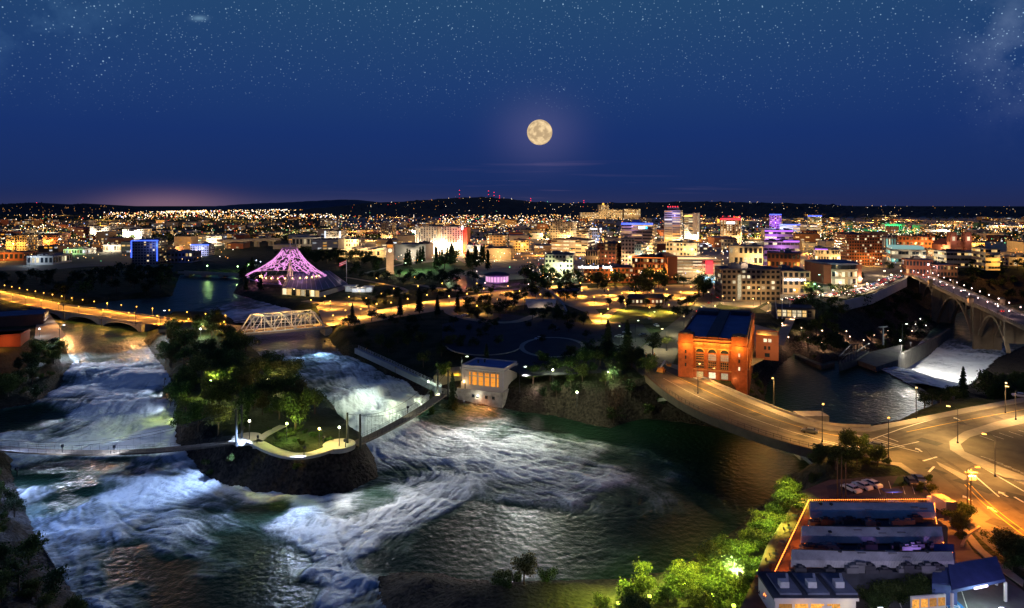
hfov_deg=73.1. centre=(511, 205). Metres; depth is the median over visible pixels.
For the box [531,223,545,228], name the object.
block
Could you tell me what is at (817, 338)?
leafy tree
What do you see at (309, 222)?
block
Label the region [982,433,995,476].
street lamp
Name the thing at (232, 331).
leafy tree
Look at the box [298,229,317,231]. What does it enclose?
block
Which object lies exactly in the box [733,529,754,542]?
leafy tree
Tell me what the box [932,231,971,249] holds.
church
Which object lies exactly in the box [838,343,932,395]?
dam
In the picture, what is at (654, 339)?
leafy tree
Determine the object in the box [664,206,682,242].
city building
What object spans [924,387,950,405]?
leafy tree
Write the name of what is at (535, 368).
leafy tree
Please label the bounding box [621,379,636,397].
leafy tree
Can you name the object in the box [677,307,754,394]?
power station
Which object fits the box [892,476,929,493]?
planting bed
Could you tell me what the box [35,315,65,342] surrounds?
mill yard
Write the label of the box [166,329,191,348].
leafy tree
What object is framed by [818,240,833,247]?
block
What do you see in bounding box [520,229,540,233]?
block
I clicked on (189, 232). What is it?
block
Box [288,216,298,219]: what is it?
block
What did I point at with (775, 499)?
leafy tree
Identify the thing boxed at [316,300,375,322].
pavilion plaza
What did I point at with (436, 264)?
conifer tree
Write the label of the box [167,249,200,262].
city building
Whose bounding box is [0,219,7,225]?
block
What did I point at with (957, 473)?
median
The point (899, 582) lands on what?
leafy tree
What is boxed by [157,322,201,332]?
island house
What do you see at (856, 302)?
riverside wall
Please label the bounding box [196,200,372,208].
hills
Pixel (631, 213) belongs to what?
hospital block
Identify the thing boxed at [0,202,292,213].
hills
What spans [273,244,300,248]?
block
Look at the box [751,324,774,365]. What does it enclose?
station yard
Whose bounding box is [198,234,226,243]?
block
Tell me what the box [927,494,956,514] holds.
box truck
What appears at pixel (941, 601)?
window
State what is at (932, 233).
block
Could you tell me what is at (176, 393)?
leafy tree
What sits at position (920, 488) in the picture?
shrub
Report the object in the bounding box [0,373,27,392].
leafy tree
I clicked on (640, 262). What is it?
city building
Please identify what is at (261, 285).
conifer tree
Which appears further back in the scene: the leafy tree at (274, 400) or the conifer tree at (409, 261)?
the conifer tree at (409, 261)
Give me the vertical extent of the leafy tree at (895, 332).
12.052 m
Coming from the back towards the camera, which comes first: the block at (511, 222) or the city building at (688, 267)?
the block at (511, 222)
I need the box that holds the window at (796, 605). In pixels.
[795,604,807,607]
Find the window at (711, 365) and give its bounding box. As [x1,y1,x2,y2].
[708,361,715,368]
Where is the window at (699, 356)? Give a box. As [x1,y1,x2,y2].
[696,353,703,359]
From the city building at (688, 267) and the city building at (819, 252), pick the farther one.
the city building at (819, 252)
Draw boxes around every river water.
[0,323,936,607]
[49,274,329,322]
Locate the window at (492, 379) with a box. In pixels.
[491,378,494,386]
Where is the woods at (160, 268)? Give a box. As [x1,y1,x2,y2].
[0,246,1023,401]
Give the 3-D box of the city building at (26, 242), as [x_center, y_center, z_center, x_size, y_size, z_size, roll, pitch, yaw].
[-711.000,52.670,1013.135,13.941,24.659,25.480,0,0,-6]
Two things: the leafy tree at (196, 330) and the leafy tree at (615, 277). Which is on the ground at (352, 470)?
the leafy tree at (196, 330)
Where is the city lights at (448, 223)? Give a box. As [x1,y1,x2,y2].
[0,209,1023,278]
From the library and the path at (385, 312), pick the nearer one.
the path at (385, 312)
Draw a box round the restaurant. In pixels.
[756,489,1006,607]
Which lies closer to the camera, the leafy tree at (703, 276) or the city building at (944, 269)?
the leafy tree at (703, 276)
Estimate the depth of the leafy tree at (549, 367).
272.84 m
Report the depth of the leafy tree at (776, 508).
147.58 m
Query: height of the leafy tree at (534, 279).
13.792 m
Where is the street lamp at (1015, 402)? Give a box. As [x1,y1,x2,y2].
[1005,386,1016,419]
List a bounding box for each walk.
[327,290,513,325]
[481,286,586,307]
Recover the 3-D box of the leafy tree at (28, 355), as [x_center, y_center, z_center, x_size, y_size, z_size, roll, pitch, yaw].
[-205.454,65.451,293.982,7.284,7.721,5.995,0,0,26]
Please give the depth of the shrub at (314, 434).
205.35 m
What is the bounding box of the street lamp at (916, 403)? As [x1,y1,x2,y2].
[915,387,916,417]
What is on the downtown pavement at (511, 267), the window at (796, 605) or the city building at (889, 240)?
the city building at (889, 240)
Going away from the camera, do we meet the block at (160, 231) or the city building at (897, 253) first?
the city building at (897, 253)
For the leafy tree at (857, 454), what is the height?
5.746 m
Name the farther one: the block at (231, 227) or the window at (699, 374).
the block at (231, 227)
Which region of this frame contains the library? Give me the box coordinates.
[804,259,861,284]
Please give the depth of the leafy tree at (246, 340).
311.46 m
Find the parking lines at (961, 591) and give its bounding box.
[879,481,966,607]
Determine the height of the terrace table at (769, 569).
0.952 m
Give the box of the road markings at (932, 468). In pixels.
[669,381,1023,511]
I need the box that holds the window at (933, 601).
[930,598,936,606]
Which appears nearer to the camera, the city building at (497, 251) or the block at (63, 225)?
the city building at (497, 251)
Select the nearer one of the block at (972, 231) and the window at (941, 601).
the window at (941, 601)
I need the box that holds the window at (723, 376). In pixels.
[721,373,727,379]
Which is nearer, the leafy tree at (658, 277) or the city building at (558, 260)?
the leafy tree at (658, 277)
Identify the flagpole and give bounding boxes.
[339,259,346,281]
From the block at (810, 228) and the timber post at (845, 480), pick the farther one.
the block at (810, 228)
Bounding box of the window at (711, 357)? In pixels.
[708,354,715,360]
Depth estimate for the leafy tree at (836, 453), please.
169.71 m
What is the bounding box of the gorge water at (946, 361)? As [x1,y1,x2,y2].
[882,304,1023,388]
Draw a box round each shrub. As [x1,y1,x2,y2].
[0,510,9,518]
[0,525,7,531]
[13,588,36,599]
[15,577,42,590]
[20,386,28,392]
[33,590,56,607]
[41,358,50,364]
[225,453,234,461]
[276,431,285,438]
[285,431,294,436]
[292,463,301,469]
[293,425,303,431]
[297,438,305,443]
[309,430,322,437]
[324,436,332,441]
[491,569,509,584]
[494,577,512,588]
[505,570,521,581]
[536,566,557,582]
[827,460,836,465]
[860,457,871,464]
[914,486,923,491]
[924,474,932,480]
[926,484,938,492]
[941,508,954,516]
[955,531,966,539]
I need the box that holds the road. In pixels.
[640,359,1023,569]
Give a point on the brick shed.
(15, 338)
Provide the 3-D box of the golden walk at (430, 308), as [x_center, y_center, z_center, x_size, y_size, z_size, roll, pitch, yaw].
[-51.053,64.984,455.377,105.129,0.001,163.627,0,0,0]
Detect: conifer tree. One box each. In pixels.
[234,391,249,427]
[243,276,248,290]
[250,257,254,270]
[258,276,263,289]
[350,303,355,316]
[396,295,404,316]
[403,252,407,266]
[407,249,412,265]
[414,287,423,312]
[415,250,419,263]
[418,246,422,262]
[421,246,425,260]
[427,390,435,414]
[432,247,440,268]
[433,294,441,315]
[438,251,441,265]
[444,372,458,410]
[447,246,452,263]
[450,243,455,262]
[454,292,460,312]
[465,249,469,265]
[473,246,480,265]
[479,245,484,263]
[483,343,489,358]
[485,249,491,269]
[603,320,614,357]
[620,320,634,365]
[956,366,969,398]
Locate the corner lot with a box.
[961,423,1023,475]
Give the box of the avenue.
[808,249,826,286]
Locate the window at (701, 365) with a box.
[696,360,703,367]
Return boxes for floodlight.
[737,570,741,582]
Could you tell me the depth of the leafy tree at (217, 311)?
357.38 m
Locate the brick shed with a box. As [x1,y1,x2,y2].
[0,329,30,346]
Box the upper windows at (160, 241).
[158,241,166,257]
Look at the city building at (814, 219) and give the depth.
2038.24 m
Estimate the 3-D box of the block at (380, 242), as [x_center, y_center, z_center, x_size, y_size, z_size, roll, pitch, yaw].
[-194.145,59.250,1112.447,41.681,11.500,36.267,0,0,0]
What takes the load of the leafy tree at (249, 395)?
on the ground at (352, 470)
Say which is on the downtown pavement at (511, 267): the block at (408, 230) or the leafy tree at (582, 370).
the block at (408, 230)
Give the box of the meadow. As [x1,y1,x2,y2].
[394,260,475,276]
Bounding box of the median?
[936,461,966,479]
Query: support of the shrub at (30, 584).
on the ground at (352, 470)
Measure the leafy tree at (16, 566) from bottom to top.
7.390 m
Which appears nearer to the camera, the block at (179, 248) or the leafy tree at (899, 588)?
the leafy tree at (899, 588)
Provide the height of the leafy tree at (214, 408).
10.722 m
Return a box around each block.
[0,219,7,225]
[0,231,20,239]
[15,230,34,233]
[22,220,40,225]
[37,239,42,246]
[38,244,74,251]
[44,233,70,238]
[56,224,73,226]
[66,226,84,230]
[74,228,88,237]
[80,235,95,239]
[80,243,101,247]
[96,231,116,241]
[106,237,132,244]
[116,226,139,230]
[121,241,130,252]
[125,222,136,224]
[152,223,166,228]
[154,230,170,232]
[156,220,167,222]
[167,222,177,228]
[167,246,183,250]
[170,230,188,233]
[174,236,197,249]
[182,221,200,226]
[182,230,199,234]
[192,231,213,233]
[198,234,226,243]
[202,222,215,224]
[224,224,237,230]
[224,233,245,237]
[227,242,249,248]
[233,234,249,241]
[238,225,244,229]
[252,234,273,237]
[259,232,281,235]
[271,222,282,224]
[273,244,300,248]
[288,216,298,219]
[288,234,313,242]
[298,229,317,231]
[299,221,312,224]
[312,238,343,249]
[317,229,336,235]
[320,218,329,221]
[326,220,338,225]
[357,229,375,233]
[365,231,379,237]
[376,238,396,246]
[397,235,414,243]
[399,222,406,226]
[399,229,411,231]
[401,232,414,234]
[407,224,421,226]
[428,220,438,224]
[456,218,465,222]
[472,225,481,228]
[476,232,496,236]
[477,239,486,243]
[493,225,506,228]
[499,219,508,224]
[507,220,516,225]
[509,234,528,245]
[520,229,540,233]
[529,232,542,238]
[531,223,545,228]
[534,244,550,250]
[536,224,547,231]
[578,221,584,226]
[579,212,598,218]
[598,203,608,218]
[602,223,613,226]
[602,237,617,241]
[608,210,622,218]
[623,209,640,218]
[657,243,665,252]
[682,239,706,242]
[700,243,711,249]
[708,236,735,246]
[742,221,748,225]
[758,227,775,231]
[761,229,781,239]
[793,233,819,241]
[793,239,801,250]
[800,227,819,232]
[802,242,817,248]
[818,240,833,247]
[822,219,829,222]
[842,222,852,226]
[862,231,887,235]
[873,218,885,222]
[874,221,889,226]
[885,226,898,232]
[912,225,928,231]
[924,232,946,235]
[924,248,936,253]
[964,229,988,233]
[973,222,988,229]
[974,233,1002,238]
[986,235,1011,241]
[1000,229,1020,232]
[1007,241,1023,252]
[1015,219,1023,223]
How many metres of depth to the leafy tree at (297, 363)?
259.33 m
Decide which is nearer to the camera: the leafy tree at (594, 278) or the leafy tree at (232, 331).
the leafy tree at (232, 331)
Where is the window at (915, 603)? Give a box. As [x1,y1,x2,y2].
[912,599,918,607]
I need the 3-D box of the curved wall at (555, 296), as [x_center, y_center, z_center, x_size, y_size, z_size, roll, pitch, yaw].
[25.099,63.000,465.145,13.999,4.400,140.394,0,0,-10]
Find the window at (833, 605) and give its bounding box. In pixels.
[827,604,839,607]
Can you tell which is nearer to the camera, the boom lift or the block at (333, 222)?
the boom lift
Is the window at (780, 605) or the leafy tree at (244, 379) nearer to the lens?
the window at (780, 605)
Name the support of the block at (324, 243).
on the downtown pavement at (511, 267)
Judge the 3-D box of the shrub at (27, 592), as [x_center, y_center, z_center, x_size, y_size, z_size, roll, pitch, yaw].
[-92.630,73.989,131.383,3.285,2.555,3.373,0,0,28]
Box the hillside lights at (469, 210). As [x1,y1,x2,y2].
[3,198,976,214]
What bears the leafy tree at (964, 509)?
on the ground at (352, 470)
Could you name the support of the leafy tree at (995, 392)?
on the ground at (352, 470)
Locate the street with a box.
[629,284,720,375]
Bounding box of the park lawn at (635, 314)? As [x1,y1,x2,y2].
[596,306,682,323]
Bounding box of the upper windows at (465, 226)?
[416,226,465,243]
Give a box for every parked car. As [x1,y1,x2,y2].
[801,427,818,434]
[840,483,862,493]
[851,481,873,490]
[861,479,882,488]
[869,441,885,447]
[903,476,917,485]
[911,474,926,483]
[1011,392,1023,396]
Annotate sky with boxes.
[0,0,1023,205]
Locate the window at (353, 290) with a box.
[352,289,364,291]
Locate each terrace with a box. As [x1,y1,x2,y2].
[434,366,460,384]
[741,496,808,607]
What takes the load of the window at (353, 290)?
in the park shelter at (354, 288)
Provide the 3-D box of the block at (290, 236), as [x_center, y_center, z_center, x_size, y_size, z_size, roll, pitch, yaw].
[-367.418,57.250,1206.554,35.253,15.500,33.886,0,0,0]
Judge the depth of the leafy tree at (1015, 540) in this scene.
126.10 m
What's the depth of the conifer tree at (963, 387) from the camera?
241.43 m
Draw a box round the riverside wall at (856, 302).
[766,278,906,312]
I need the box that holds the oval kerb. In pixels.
[519,337,584,356]
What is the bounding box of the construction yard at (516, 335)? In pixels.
[442,312,650,375]
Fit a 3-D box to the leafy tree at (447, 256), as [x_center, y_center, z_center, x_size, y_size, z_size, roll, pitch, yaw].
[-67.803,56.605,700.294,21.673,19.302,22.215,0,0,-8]
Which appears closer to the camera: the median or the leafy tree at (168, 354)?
the median
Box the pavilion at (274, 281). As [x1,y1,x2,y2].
[245,240,326,286]
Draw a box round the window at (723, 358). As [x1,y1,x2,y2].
[720,355,728,361]
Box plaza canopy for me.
[552,288,579,296]
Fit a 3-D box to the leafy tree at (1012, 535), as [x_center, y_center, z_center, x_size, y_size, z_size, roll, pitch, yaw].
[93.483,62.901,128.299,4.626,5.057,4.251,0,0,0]
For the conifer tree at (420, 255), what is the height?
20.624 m
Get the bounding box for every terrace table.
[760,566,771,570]
[765,557,778,566]
[769,549,781,557]
[775,538,787,545]
[783,524,793,531]
[788,513,798,519]
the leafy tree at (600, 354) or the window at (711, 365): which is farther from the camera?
the leafy tree at (600, 354)
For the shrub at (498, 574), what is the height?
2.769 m
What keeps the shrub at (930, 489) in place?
on the planting bed
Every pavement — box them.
[0,221,139,269]
[332,217,1023,307]
[660,362,1023,431]
[871,461,1023,586]
[949,415,1023,484]
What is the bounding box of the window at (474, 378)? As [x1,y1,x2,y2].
[472,376,476,384]
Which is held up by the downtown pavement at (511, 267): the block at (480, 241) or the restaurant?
the block at (480, 241)
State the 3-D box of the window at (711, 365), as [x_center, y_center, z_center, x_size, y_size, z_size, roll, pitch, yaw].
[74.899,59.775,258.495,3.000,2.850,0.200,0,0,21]
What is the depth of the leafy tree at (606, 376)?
258.28 m
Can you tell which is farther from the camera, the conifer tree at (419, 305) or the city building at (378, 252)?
the city building at (378, 252)
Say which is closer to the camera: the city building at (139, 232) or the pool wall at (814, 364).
the pool wall at (814, 364)
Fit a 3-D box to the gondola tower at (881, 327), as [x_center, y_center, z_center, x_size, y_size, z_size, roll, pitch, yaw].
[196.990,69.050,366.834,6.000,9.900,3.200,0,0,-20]
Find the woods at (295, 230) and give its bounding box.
[0,211,1023,242]
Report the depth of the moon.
29609.09 m
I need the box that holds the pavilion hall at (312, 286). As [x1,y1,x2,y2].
[282,271,347,296]
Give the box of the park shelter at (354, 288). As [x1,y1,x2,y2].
[343,285,373,292]
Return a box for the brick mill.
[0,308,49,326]
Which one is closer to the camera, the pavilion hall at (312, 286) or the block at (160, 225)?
the pavilion hall at (312, 286)
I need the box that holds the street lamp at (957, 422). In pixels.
[946,405,958,442]
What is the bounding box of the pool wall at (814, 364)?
[795,355,834,369]
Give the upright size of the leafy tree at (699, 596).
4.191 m
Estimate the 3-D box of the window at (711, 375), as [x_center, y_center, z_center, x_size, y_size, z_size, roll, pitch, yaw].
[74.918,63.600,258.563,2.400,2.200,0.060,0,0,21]
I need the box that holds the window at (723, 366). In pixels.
[720,362,728,370]
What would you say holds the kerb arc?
on the restaurant ground at (962, 554)
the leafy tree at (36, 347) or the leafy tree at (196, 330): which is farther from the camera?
the leafy tree at (196, 330)
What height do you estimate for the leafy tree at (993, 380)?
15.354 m
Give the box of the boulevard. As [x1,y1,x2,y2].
[760,270,909,311]
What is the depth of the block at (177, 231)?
1575.04 m
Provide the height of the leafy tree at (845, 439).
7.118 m
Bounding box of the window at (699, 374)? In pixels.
[697,371,702,377]
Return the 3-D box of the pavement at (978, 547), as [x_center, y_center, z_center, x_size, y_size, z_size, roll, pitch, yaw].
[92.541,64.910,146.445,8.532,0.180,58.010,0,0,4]
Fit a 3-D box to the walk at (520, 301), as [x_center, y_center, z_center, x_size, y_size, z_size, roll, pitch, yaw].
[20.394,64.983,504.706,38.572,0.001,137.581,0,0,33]
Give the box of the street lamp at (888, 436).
[888,417,889,458]
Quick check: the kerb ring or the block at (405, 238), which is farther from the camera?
the block at (405, 238)
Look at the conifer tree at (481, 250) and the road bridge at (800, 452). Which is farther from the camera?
the conifer tree at (481, 250)
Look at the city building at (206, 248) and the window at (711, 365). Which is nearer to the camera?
the window at (711, 365)
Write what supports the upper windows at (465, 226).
in the city building at (442, 237)
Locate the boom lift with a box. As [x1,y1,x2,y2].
[656,360,671,373]
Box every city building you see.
[0,250,37,260]
[6,233,18,249]
[17,233,36,249]
[27,253,71,264]
[43,233,67,244]
[63,246,95,254]
[89,220,115,234]
[103,242,120,251]
[122,227,151,238]
[131,237,166,264]
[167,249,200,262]
[190,242,214,255]
[206,234,226,245]
[292,236,323,245]
[324,229,345,238]
[336,245,385,256]
[344,237,363,246]
[381,221,395,237]
[395,241,433,259]
[415,224,470,253]
[466,242,482,255]
[485,244,513,258]
[486,233,507,245]
[513,238,529,250]
[545,250,574,276]
[550,220,575,238]
[551,237,594,254]
[577,227,591,238]
[578,263,633,282]
[585,247,599,263]
[591,228,601,240]
[597,241,620,264]
[620,236,634,264]
[621,220,656,254]
[632,253,663,279]
[635,241,646,254]
[659,252,720,283]
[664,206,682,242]
[666,240,699,255]
[684,212,699,238]
[714,262,780,301]
[720,216,741,243]
[721,236,736,249]
[729,242,763,265]
[764,238,798,262]
[765,229,792,239]
[767,248,799,266]
[769,213,781,228]
[775,264,810,294]
[779,223,820,232]
[801,229,819,233]
[807,215,821,224]
[813,246,840,258]
[834,232,882,265]
[882,223,901,229]
[882,235,896,248]
[886,245,925,263]
[896,234,934,247]
[901,256,932,275]
[924,228,949,231]
[931,260,956,276]
[933,249,971,267]
[971,245,999,269]
[972,240,984,246]
[1000,254,1023,265]
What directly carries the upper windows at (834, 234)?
in the city building at (862, 248)
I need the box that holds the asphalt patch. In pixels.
[693,388,1023,531]
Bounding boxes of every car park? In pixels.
[827,475,930,497]
[888,584,1023,607]
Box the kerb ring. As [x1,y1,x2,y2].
[447,346,520,355]
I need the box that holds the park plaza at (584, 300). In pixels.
[545,284,702,323]
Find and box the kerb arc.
[960,525,980,546]
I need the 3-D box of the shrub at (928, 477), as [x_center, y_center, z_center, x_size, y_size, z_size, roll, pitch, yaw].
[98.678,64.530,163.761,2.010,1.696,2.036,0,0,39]
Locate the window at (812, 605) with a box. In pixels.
[811,604,823,607]
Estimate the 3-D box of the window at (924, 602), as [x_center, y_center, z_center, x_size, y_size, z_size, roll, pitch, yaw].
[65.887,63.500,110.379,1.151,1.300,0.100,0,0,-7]
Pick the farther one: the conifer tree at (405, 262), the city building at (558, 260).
the conifer tree at (405, 262)
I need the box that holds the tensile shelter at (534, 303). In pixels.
[524,299,556,312]
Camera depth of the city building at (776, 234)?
935.07 m
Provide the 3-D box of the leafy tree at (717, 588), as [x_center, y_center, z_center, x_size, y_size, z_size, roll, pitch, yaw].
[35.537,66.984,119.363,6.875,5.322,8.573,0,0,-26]
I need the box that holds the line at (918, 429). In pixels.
[666,371,1023,535]
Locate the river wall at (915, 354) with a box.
[901,328,950,367]
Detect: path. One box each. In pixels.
[228,425,355,459]
[302,300,363,318]
[320,292,505,325]
[344,277,407,296]
[357,259,430,274]
[412,282,596,291]
[444,299,537,322]
[592,288,691,324]
[779,302,794,344]
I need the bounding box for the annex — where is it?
[756,330,778,360]
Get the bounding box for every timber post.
[837,458,837,498]
[841,457,841,496]
[845,462,845,498]
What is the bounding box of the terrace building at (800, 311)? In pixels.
[771,303,814,318]
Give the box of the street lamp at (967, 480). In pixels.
[967,466,979,504]
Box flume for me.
[355,345,441,392]
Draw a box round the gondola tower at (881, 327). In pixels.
[876,326,889,344]
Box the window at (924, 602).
[921,599,927,607]
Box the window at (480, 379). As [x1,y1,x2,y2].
[478,377,482,385]
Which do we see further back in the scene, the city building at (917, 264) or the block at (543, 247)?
the block at (543, 247)
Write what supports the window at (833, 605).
in the restaurant
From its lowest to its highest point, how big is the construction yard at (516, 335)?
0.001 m
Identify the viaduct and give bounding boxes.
[217,238,280,247]
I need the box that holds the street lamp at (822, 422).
[821,403,823,441]
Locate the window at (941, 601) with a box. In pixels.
[938,597,944,605]
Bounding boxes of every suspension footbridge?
[0,405,242,455]
[346,369,448,448]
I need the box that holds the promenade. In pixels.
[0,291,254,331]
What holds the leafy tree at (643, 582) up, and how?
on the ground at (352, 470)
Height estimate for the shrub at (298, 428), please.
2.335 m
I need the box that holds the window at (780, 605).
[779,604,791,607]
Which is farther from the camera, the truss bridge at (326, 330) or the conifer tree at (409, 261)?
the conifer tree at (409, 261)
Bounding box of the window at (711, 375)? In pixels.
[709,372,715,378]
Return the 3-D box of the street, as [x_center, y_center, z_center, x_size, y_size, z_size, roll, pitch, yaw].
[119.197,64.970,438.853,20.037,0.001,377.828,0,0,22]
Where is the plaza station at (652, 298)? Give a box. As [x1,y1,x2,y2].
[627,294,663,303]
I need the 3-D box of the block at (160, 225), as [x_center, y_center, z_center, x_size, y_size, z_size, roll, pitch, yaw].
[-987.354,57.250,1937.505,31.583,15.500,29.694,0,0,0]
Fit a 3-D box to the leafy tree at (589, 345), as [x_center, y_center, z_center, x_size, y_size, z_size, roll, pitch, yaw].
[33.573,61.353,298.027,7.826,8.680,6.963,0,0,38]
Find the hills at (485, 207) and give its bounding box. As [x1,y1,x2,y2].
[290,197,1023,217]
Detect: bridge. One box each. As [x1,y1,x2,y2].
[31,303,170,331]
[178,271,244,278]
[241,309,331,335]
[642,369,870,463]
[909,274,1023,352]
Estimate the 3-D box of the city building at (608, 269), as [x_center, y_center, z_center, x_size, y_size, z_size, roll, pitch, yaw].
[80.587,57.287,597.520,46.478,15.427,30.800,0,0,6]
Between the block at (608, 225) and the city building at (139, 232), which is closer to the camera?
the city building at (139, 232)
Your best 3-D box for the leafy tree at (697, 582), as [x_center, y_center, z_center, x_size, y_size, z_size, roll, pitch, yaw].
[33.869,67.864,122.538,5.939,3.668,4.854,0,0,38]
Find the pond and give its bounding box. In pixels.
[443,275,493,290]
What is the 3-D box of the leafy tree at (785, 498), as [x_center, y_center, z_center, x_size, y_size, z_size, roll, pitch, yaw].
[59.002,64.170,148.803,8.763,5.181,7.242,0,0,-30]
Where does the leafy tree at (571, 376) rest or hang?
on the ground at (352, 470)
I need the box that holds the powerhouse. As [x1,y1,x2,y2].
[434,357,516,407]
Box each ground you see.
[0,206,1023,607]
[757,479,1021,607]
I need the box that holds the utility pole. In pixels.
[964,469,977,504]
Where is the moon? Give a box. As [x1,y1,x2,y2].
[527,120,551,144]
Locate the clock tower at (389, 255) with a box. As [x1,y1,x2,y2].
[386,238,393,273]
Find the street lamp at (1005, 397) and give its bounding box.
[1004,382,1006,412]
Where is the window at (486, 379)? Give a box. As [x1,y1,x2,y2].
[485,377,488,386]
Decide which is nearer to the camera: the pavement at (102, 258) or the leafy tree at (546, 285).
the leafy tree at (546, 285)
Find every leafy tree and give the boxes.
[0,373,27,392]
[0,379,20,396]
[0,484,5,498]
[0,495,26,516]
[0,518,9,531]
[0,542,16,562]
[0,547,49,592]
[3,490,18,502]
[9,530,48,565]
[19,351,38,363]
[21,367,39,383]
[28,339,49,355]
[38,564,70,599]
[46,349,61,362]
[50,338,71,353]
[53,281,74,299]
[60,593,91,607]
[154,341,182,365]
[156,339,173,359]
[162,318,181,329]
[162,347,180,367]
[162,380,189,404]
[163,378,195,392]
[165,328,176,338]
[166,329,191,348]
[167,317,185,328]
[168,410,188,431]
[171,372,197,385]
[172,399,211,432]
[173,346,199,367]
[173,393,196,410]
[174,326,197,351]
[183,353,216,380]
[187,327,198,342]
[187,339,205,354]
[191,314,208,331]
[197,374,242,410]
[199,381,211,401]
[200,336,220,351]
[200,402,235,435]
[201,366,221,383]
[202,319,217,337]
[203,307,225,331]
[203,361,222,374]
[205,315,223,335]
[214,322,234,337]
[215,366,232,378]
[219,335,241,349]
[223,327,238,338]
[226,366,253,381]
[227,357,249,372]
[227,376,241,395]
[233,372,255,393]
[233,384,262,414]
[236,329,245,338]
[238,334,262,355]
[239,355,267,378]
[240,357,260,372]
[250,381,261,408]
[253,389,271,414]
[254,375,283,403]
[260,350,281,361]
[260,357,278,375]
[262,351,284,364]
[262,392,291,419]
[268,358,289,376]
[269,377,283,396]
[270,366,302,382]
[275,372,302,395]
[277,387,323,430]
[279,356,305,374]
[280,378,310,394]
[296,386,327,413]
[341,315,357,327]
[353,324,366,331]
[416,349,430,366]
[434,361,451,375]
[435,252,455,269]
[467,257,479,270]
[478,251,490,264]
[510,550,538,584]
[518,263,540,280]
[519,280,535,294]
[525,364,543,383]
[526,272,539,282]
[536,263,551,273]
[536,276,551,285]
[536,351,551,360]
[536,386,547,399]
[538,279,551,288]
[544,362,556,380]
[547,267,557,278]
[549,271,560,282]
[549,354,562,375]
[550,377,570,397]
[552,304,565,318]
[554,275,567,287]
[559,310,571,321]
[560,268,578,281]
[562,354,578,368]
[564,370,577,383]
[565,345,577,354]
[570,383,580,397]
[572,360,589,371]
[573,365,588,381]
[576,311,588,324]
[576,347,595,364]
[579,338,596,350]
[589,347,607,365]
[590,345,613,360]
[592,270,600,287]
[592,591,615,607]
[594,272,609,288]
[599,370,611,385]
[603,358,617,369]
[605,349,619,362]
[606,405,625,422]
[610,271,626,286]
[611,344,621,353]
[613,350,627,367]
[613,577,645,607]
[615,358,628,372]
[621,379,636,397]
[627,281,641,293]
[627,594,653,607]
[629,557,657,594]
[634,348,646,357]
[638,275,651,285]
[639,355,659,373]
[640,266,654,271]
[640,269,655,278]
[640,279,656,293]
[642,403,654,414]
[644,331,663,354]
[651,572,683,605]
[652,273,666,288]
[654,271,670,279]
[659,277,671,286]
[661,336,675,346]
[662,562,694,592]
[671,558,705,584]
[684,582,716,607]
[685,573,713,602]
[687,540,722,570]
[692,279,702,292]
[695,272,712,281]
[695,277,713,296]
[700,574,745,607]
[702,550,739,594]
[710,536,731,558]
[712,531,744,554]
[720,536,756,567]
[720,563,751,595]
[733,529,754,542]
[734,560,752,579]
[736,539,763,559]
[736,555,761,570]
[746,508,765,530]
[746,528,780,551]
[747,518,775,532]
[760,510,791,529]
[761,501,788,517]
[762,490,805,512]
[770,484,801,491]
[770,487,793,507]
[776,474,807,498]
[791,297,808,303]
[794,333,814,352]
[796,319,815,332]
[799,295,814,306]
[800,280,817,292]
[803,287,822,294]
[807,293,824,303]
[807,318,825,334]
[807,443,827,459]
[809,452,826,469]
[813,334,825,349]
[822,331,838,349]
[822,446,854,469]
[823,331,844,341]
[824,296,842,310]
[833,283,856,299]
[835,432,857,447]
[837,304,851,316]
[838,427,864,446]
[838,447,853,466]
[846,442,867,464]
[852,292,873,308]
[854,584,871,602]
[860,433,874,447]
[862,578,902,604]
[864,589,892,607]
[867,443,890,465]
[875,339,888,348]
[883,579,914,604]
[890,336,906,345]
[891,328,908,339]
[893,578,912,590]
[900,572,934,595]
[911,573,931,588]
[915,390,933,407]
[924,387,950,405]
[933,388,947,403]
[945,385,962,400]
[949,509,972,532]
[951,514,969,530]
[956,501,977,515]
[958,502,977,517]
[970,369,1011,391]
[975,372,1005,398]
[977,372,1013,387]
[978,525,1013,543]
[983,381,1011,399]
[988,537,1020,560]
[996,548,1023,571]
[1000,384,1017,399]
[1002,532,1022,547]
[1003,385,1023,399]
[1003,534,1023,552]
[1005,370,1020,383]
[1007,543,1023,570]
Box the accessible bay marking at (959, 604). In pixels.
[946,601,964,607]
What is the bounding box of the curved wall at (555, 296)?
[520,284,566,313]
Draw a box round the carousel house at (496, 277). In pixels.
[484,272,509,283]
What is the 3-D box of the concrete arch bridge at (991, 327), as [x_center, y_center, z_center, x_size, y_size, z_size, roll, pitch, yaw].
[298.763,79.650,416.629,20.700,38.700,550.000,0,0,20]
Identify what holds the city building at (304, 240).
on the ground at (352, 470)
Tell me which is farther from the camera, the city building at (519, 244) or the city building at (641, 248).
the city building at (519, 244)
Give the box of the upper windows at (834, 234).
[834,234,881,259]
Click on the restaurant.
(836, 552)
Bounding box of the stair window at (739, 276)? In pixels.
[738,275,740,296]
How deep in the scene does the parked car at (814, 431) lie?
196.79 m
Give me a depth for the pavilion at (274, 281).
570.36 m
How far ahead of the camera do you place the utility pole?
146.31 m
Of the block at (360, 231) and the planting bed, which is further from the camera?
the block at (360, 231)
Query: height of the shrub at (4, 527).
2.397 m
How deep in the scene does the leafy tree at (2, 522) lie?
151.51 m
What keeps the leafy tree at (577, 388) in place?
on the ground at (352, 470)
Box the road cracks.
[694,387,1009,512]
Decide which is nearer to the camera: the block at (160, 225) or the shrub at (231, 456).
the shrub at (231, 456)

